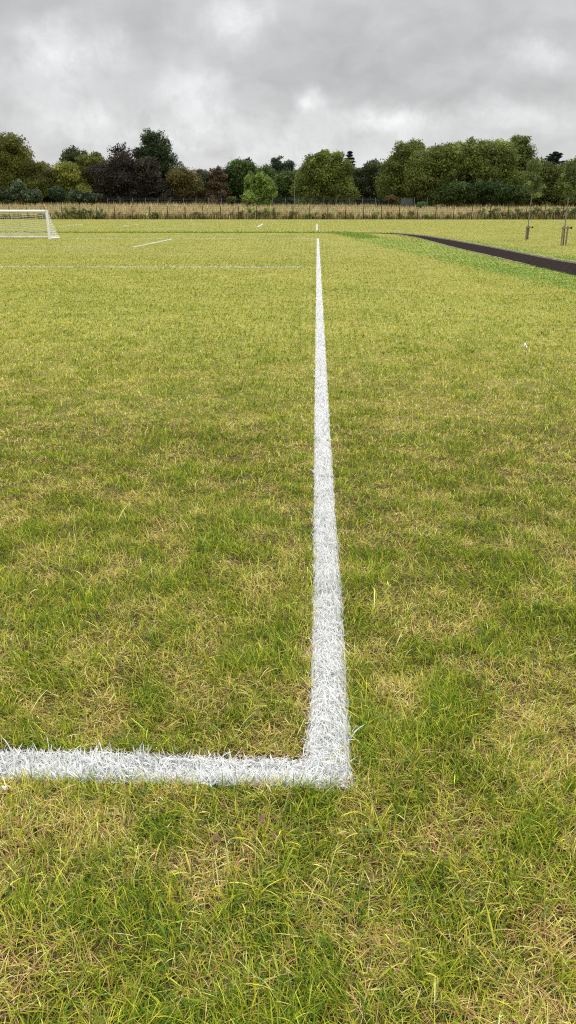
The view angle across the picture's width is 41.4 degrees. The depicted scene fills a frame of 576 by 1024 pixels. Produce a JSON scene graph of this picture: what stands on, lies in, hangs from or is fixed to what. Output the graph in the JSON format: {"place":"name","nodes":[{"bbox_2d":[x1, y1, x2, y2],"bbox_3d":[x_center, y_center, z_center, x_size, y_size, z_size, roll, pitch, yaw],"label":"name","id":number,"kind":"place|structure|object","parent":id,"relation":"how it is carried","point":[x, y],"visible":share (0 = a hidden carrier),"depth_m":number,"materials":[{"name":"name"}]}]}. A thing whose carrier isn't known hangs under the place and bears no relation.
{"place":"outdoors","nodes":[
{"label":"outdoors","id":0,"kind":"place"},
{"bbox_2d":[0,219,575,1023],"bbox_3d":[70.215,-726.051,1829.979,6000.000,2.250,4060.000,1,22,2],"label":"ground","id":1,"kind":"structure","parent":0,"point":[268,371],"depth_m":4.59,"materials":[{"name":"green plant"}]},
{"bbox_2d":[0,187,17,203],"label":"shrub","id":2,"kind":"object","parent":1,"relation":"on","point":[6,196],"visible":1,"depth_m":164.40,"materials":[{"name":"green plant"}]},
{"bbox_2d":[10,178,28,204],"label":"shrub","id":3,"kind":"object","parent":1,"relation":"on","point":[18,187],"visible":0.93,"depth_m":165.27,"materials":[{"name":"green plant"}]},
{"bbox_2d":[0,131,56,205],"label":"dark tree","id":4,"kind":"object","parent":1,"relation":"on","point":[20,164],"visible":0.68,"depth_m":170.86,"materials":[{"name":"green plant"}]},
{"bbox_2d":[0,210,59,238],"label":"football goal","id":5,"kind":"object","parent":1,"relation":"on","point":[48,228],"visible":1,"depth_m":41.45,"materials":[{"name":"metal"}]},
{"bbox_2d":[22,188,42,204],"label":"shrub","id":6,"kind":"object","parent":1,"relation":"on","point":[33,196],"visible":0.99,"depth_m":163.45,"materials":[{"name":"green plant"}]},
{"bbox_2d":[38,161,58,203],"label":"olive tree","id":7,"kind":"object","parent":1,"relation":"on","point":[48,175],"visible":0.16,"depth_m":177.46,"materials":[{"name":"green plant"}]},
{"bbox_2d":[47,185,67,203],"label":"shrub","id":8,"kind":"object","parent":1,"relation":"on","point":[57,194],"visible":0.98,"depth_m":165.05,"materials":[{"name":"green plant"}]},
{"bbox_2d":[50,159,93,204],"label":"yellowish tree","id":9,"kind":"object","parent":1,"relation":"on","point":[68,177],"visible":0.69,"depth_m":174.48,"materials":[{"name":"yellow plant"}]},
{"bbox_2d":[68,206,77,218],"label":"hedge plant","id":10,"kind":"object","parent":1,"relation":"on","point":[73,211],"visible":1,"depth_m":124.82,"materials":[{"name":"green plant"}]},
{"bbox_2d":[59,145,87,163],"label":"round tree","id":11,"kind":"object","parent":1,"relation":"on","point":[69,154],"visible":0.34,"depth_m":193.82,"materials":[{"name":"green plant"}]},
{"bbox_2d":[65,188,86,202],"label":"shrub","id":12,"kind":"object","parent":1,"relation":"on","point":[77,195],"visible":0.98,"depth_m":163.17,"materials":[{"name":"green plant"}]},
{"bbox_2d":[74,151,107,202],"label":"olive tree","id":13,"kind":"object","parent":1,"relation":"on","point":[82,160],"visible":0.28,"depth_m":178.25,"materials":[{"name":"green plant"}]},
{"bbox_2d":[83,191,102,205],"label":"shrub","id":14,"kind":"object","parent":1,"relation":"on","point":[91,197],"visible":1,"depth_m":163.20,"materials":[{"name":"green plant"}]},
{"bbox_2d":[93,209,105,217],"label":"hedge plant","id":15,"kind":"object","parent":1,"relation":"on","point":[98,213],"visible":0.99,"depth_m":124.76,"materials":[{"name":"green plant"}]},
{"bbox_2d":[107,142,140,159],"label":"bare topped tree","id":16,"kind":"object","parent":1,"relation":"on","point":[119,149],"visible":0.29,"depth_m":177.39,"materials":[{"name":"grey plant"}]},
{"bbox_2d":[83,150,175,204],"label":"copper tree","id":17,"kind":"object","parent":1,"relation":"on","point":[124,178],"visible":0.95,"depth_m":173.06,"materials":[{"name":"brown plant"}]},
{"bbox_2d":[134,239,170,246],"bbox_3d":[-6.438,-13.064,36.895,0.177,0.059,9.384,1,22,2],"label":"pitch marking","id":18,"kind":"object","parent":1,"relation":"on","point":[151,243],"visible":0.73,"depth_m":35.86,"materials":[{"name":"white paint"}]},
{"bbox_2d":[0,266,310,267],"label":"pitch marking","id":19,"kind":"object","parent":1,"relation":"on","point":[196,267],"visible":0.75,"depth_m":21.14,"materials":[{"name":"white paint"}]},
{"bbox_2d":[131,127,183,203],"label":"tall tree","id":20,"kind":"object","parent":1,"relation":"on","point":[153,143],"visible":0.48,"depth_m":178.05,"materials":[{"name":"green plant"}]},
{"bbox_2d":[0,737,316,791],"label":"goal line","id":21,"kind":"object","parent":1,"relation":"on","point":[209,768],"visible":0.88,"depth_m":2.18,"materials":[{"name":"white paint"}]},
{"bbox_2d":[165,165,206,205],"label":"autumn tree","id":22,"kind":"object","parent":1,"relation":"on","point":[186,184],"visible":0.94,"depth_m":174.90,"materials":[{"name":"green plant"}]},
{"bbox_2d":[72,238,314,238],"bbox_3d":[-5.795,-15.137,42.119,14.812,0.058,0.213,-1,22,-2],"label":"pitch marking","id":23,"kind":"object","parent":1,"relation":"on","point":[211,238],"visible":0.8,"depth_m":42.19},
{"bbox_2d":[195,169,210,202],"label":"grey tree","id":24,"kind":"object","parent":1,"relation":"on","point":[203,173],"visible":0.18,"depth_m":182.34,"materials":[{"name":"green plant"}]},
{"bbox_2d":[213,833,220,841],"bbox_3d":[-0.180,0.823,1.922,0.020,0.023,0.017,1,22,4],"label":"fallen leaf","id":25,"kind":"object","parent":1,"relation":"on","point":[216,836],"visible":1,"depth_m":1.92,"materials":[{"name":"brown plant"}]},
{"bbox_2d":[205,166,229,205],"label":"rusty tree","id":26,"kind":"object","parent":1,"relation":"on","point":[218,190],"visible":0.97,"depth_m":173.41,"materials":[{"name":"brown plant"}]},
{"bbox_2d":[226,196,237,204],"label":"shrub","id":27,"kind":"object","parent":1,"relation":"on","point":[229,199],"visible":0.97,"depth_m":163.59,"materials":[{"name":"green plant"}]},
{"bbox_2d":[222,157,257,204],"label":"dark tree","id":28,"kind":"object","parent":1,"relation":"on","point":[236,171],"visible":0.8,"depth_m":176.30,"materials":[{"name":"green plant"}]},
{"bbox_2d":[239,171,277,206],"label":"light green tree","id":29,"kind":"object","parent":1,"relation":"on","point":[260,188],"visible":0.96,"depth_m":163.27,"materials":[{"name":"green plant"}]},
{"bbox_2d":[259,814,264,823],"bbox_3d":[-0.067,0.799,1.983,0.018,0.026,0.022,-5,13,-14],"label":"fallen leaf","id":30,"kind":"object","parent":1,"relation":"on","point":[262,818],"visible":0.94,"depth_m":1.98,"materials":[{"name":"brown plant"}]},
{"bbox_2d":[255,164,279,184],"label":"green tree","id":31,"kind":"object","parent":1,"relation":"on","point":[267,169],"visible":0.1,"depth_m":185.44,"materials":[{"name":"green plant"}]},
{"bbox_2d":[107,198,430,207],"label":"fence","id":32,"kind":"object","parent":1,"relation":"on","point":[401,199],"visible":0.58,"depth_m":163.21,"materials":[{"name":"metal"}]},
{"bbox_2d":[269,155,296,172],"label":"airy tree","id":33,"kind":"object","parent":1,"relation":"on","point":[277,164],"visible":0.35,"depth_m":189.89,"materials":[{"name":"green plant"}]},
{"bbox_2d":[271,168,296,205],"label":"dark tree","id":34,"kind":"object","parent":1,"relation":"on","point":[283,181],"visible":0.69,"depth_m":175.49,"materials":[{"name":"green plant"}]},
{"bbox_2d":[0,201,575,219],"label":"meadow grass","id":35,"kind":"structure","parent":1,"relation":"on","point":[136,205],"depth_m":140.60,"materials":[{"name":"beige plant"}]},
{"bbox_2d":[0,206,575,219],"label":"fence","id":36,"kind":"object","parent":1,"relation":"on","point":[309,212],"visible":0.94,"depth_m":123.11,"materials":[{"name":"brown wood"}]},
{"bbox_2d":[286,148,363,205],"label":"tree","id":37,"kind":"object","parent":1,"relation":"on","point":[329,171],"visible":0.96,"depth_m":171.34,"materials":[{"name":"green plant"}]},
{"bbox_2d":[288,238,362,794],"bbox_3d":[0.883,-7.263,22.211,0.251,0.110,43.382,1,22,2],"label":"touchline","id":38,"kind":"object","parent":1,"relation":"on","point":[325,739],"visible":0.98,"depth_m":2.93,"materials":[{"name":"white paint"}]},
{"bbox_2d":[344,151,355,174],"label":"conifer","id":39,"kind":"object","parent":1,"relation":"on","point":[349,155],"visible":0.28,"depth_m":182.08,"materials":[{"name":"green plant"}]},
{"bbox_2d":[351,158,387,205],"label":"dark tree","id":40,"kind":"object","parent":1,"relation":"on","point":[363,177],"visible":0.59,"depth_m":177.00,"materials":[{"name":"green plant"}]},
{"bbox_2d":[171,182,575,205],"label":"undergrowth","id":41,"kind":"object","parent":1,"relation":"on","point":[478,203],"depth_m":184.26,"materials":[{"name":"green plant"}]},
{"bbox_2d":[384,194,397,204],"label":"shrub","id":42,"kind":"object","parent":1,"relation":"on","point":[391,198],"visible":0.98,"depth_m":161.87,"materials":[{"name":"brown plant"}]},
{"bbox_2d":[373,137,426,206],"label":"grove tree","id":43,"kind":"object","parent":1,"relation":"on","point":[389,181],"visible":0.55,"depth_m":167.27,"materials":[{"name":"green plant"}]},
{"bbox_2d":[402,198,411,207],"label":"palisade panel","id":44,"kind":"object","parent":1,"relation":"on","point":[406,201],"visible":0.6,"depth_m":159.02,"materials":[{"name":"metal"}]},
{"bbox_2d":[417,201,426,207],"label":"shrub","id":45,"kind":"object","parent":1,"relation":"on","point":[421,204],"visible":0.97,"depth_m":141.60,"materials":[{"name":"green plant"}]},
{"bbox_2d":[396,140,471,207],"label":"grove tree","id":46,"kind":"object","parent":1,"relation":"on","point":[427,174],"visible":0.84,"depth_m":162.55,"materials":[{"name":"green plant"}]},
{"bbox_2d":[433,180,479,204],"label":"laurel bush","id":47,"kind":"object","parent":1,"relation":"on","point":[453,191],"visible":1,"depth_m":159.56,"materials":[{"name":"green plant"}]},
{"bbox_2d":[455,136,523,207],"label":"grove tree","id":48,"kind":"object","parent":1,"relation":"on","point":[492,160],"visible":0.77,"depth_m":164.30,"materials":[{"name":"green plant"}]},
{"bbox_2d":[469,179,518,205],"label":"laurel bush","id":49,"kind":"object","parent":1,"relation":"on","point":[495,192],"visible":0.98,"depth_m":159.43,"materials":[{"name":"green plant"}]},
{"bbox_2d":[488,209,503,217],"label":"hedge plant","id":50,"kind":"object","parent":1,"relation":"on","point":[495,213],"visible":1,"depth_m":122.65,"materials":[{"name":"green plant"}]},
{"bbox_2d":[507,184,532,205],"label":"laurel bush","id":51,"kind":"object","parent":1,"relation":"on","point":[524,195],"visible":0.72,"depth_m":159.82,"materials":[{"name":"green plant"}]},
{"bbox_2d":[508,134,538,206],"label":"airy tree","id":52,"kind":"object","parent":1,"relation":"on","point":[525,150],"visible":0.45,"depth_m":169.27,"materials":[{"name":"green plant"}]},
{"bbox_2d":[525,226,532,239],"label":"tree stakes","id":53,"kind":"object","parent":1,"relation":"on","point":[529,227],"visible":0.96,"depth_m":40.82,"materials":[{"name":"wood"}]},
{"bbox_2d":[522,158,546,239],"bbox_3d":[12.816,-16.527,40.294,1.343,3.988,1.530,11,24,26],"label":"young tree","id":54,"kind":"object","parent":1,"relation":"on","point":[531,187],"visible":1,"depth_m":39.77,"materials":[{"name":"green plant"}]},
{"bbox_2d":[518,156,555,207],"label":"olive tree","id":55,"kind":"object","parent":1,"relation":"on","point":[544,173],"visible":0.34,"depth_m":168.59,"materials":[{"name":"green plant"}]},
{"bbox_2d":[545,151,564,168],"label":"pine","id":56,"kind":"object","parent":1,"relation":"on","point":[554,157],"visible":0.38,"depth_m":182.03,"materials":[{"name":"green plant"}]},
{"bbox_2d":[544,155,575,207],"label":"green tree","id":57,"kind":"object","parent":1,"relation":"on","point":[555,196],"visible":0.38,"depth_m":168.28,"materials":[{"name":"green plant"}]},
{"bbox_2d":[554,158,575,244],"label":"young tree","id":58,"kind":"object","parent":1,"relation":"on","point":[569,174],"visible":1,"depth_m":33.23,"materials":[{"name":"green plant"}]},
{"bbox_2d":[560,226,571,245],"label":"tree stakes","id":59,"kind":"object","parent":1,"relation":"on","point":[567,227],"visible":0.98,"depth_m":33.97,"materials":[{"name":"wood"}]},
{"bbox_2d":[0,0,575,170],"label":"sky","id":60,"kind":"structure","parent":0,"point":[259,80],"materials":[{"name":"grey"}]},
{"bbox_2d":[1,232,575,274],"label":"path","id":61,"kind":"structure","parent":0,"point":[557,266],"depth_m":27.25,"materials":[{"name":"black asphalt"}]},
{"bbox_2d":[405,235,528,264],"bbox_3d":[7.133,-12.567,35.683,0.493,0.030,29.602,0,22,0],"label":"path edging","id":62,"kind":"object","parent":61,"relation":"on","point":[474,252],"visible":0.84,"depth_m":28.04,"materials":[{"name":"grey concrete"}]},
{"bbox_2d":[390,232,575,263],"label":"path edging","id":63,"kind":"object","parent":61,"relation":"on","point":[574,262],"visible":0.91,"depth_m":30.20,"materials":[{"name":"grey concrete"}]},
{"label":"hill","id":64,"kind":"structure","parent":0,"visible":0},
{"bbox_2d":[190,168,475,183],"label":"distant wood","id":65,"kind":"object","parent":64,"relation":"on","point":[295,169],"depth_m":594.46,"materials":[{"name":"green plant"}]}
]}

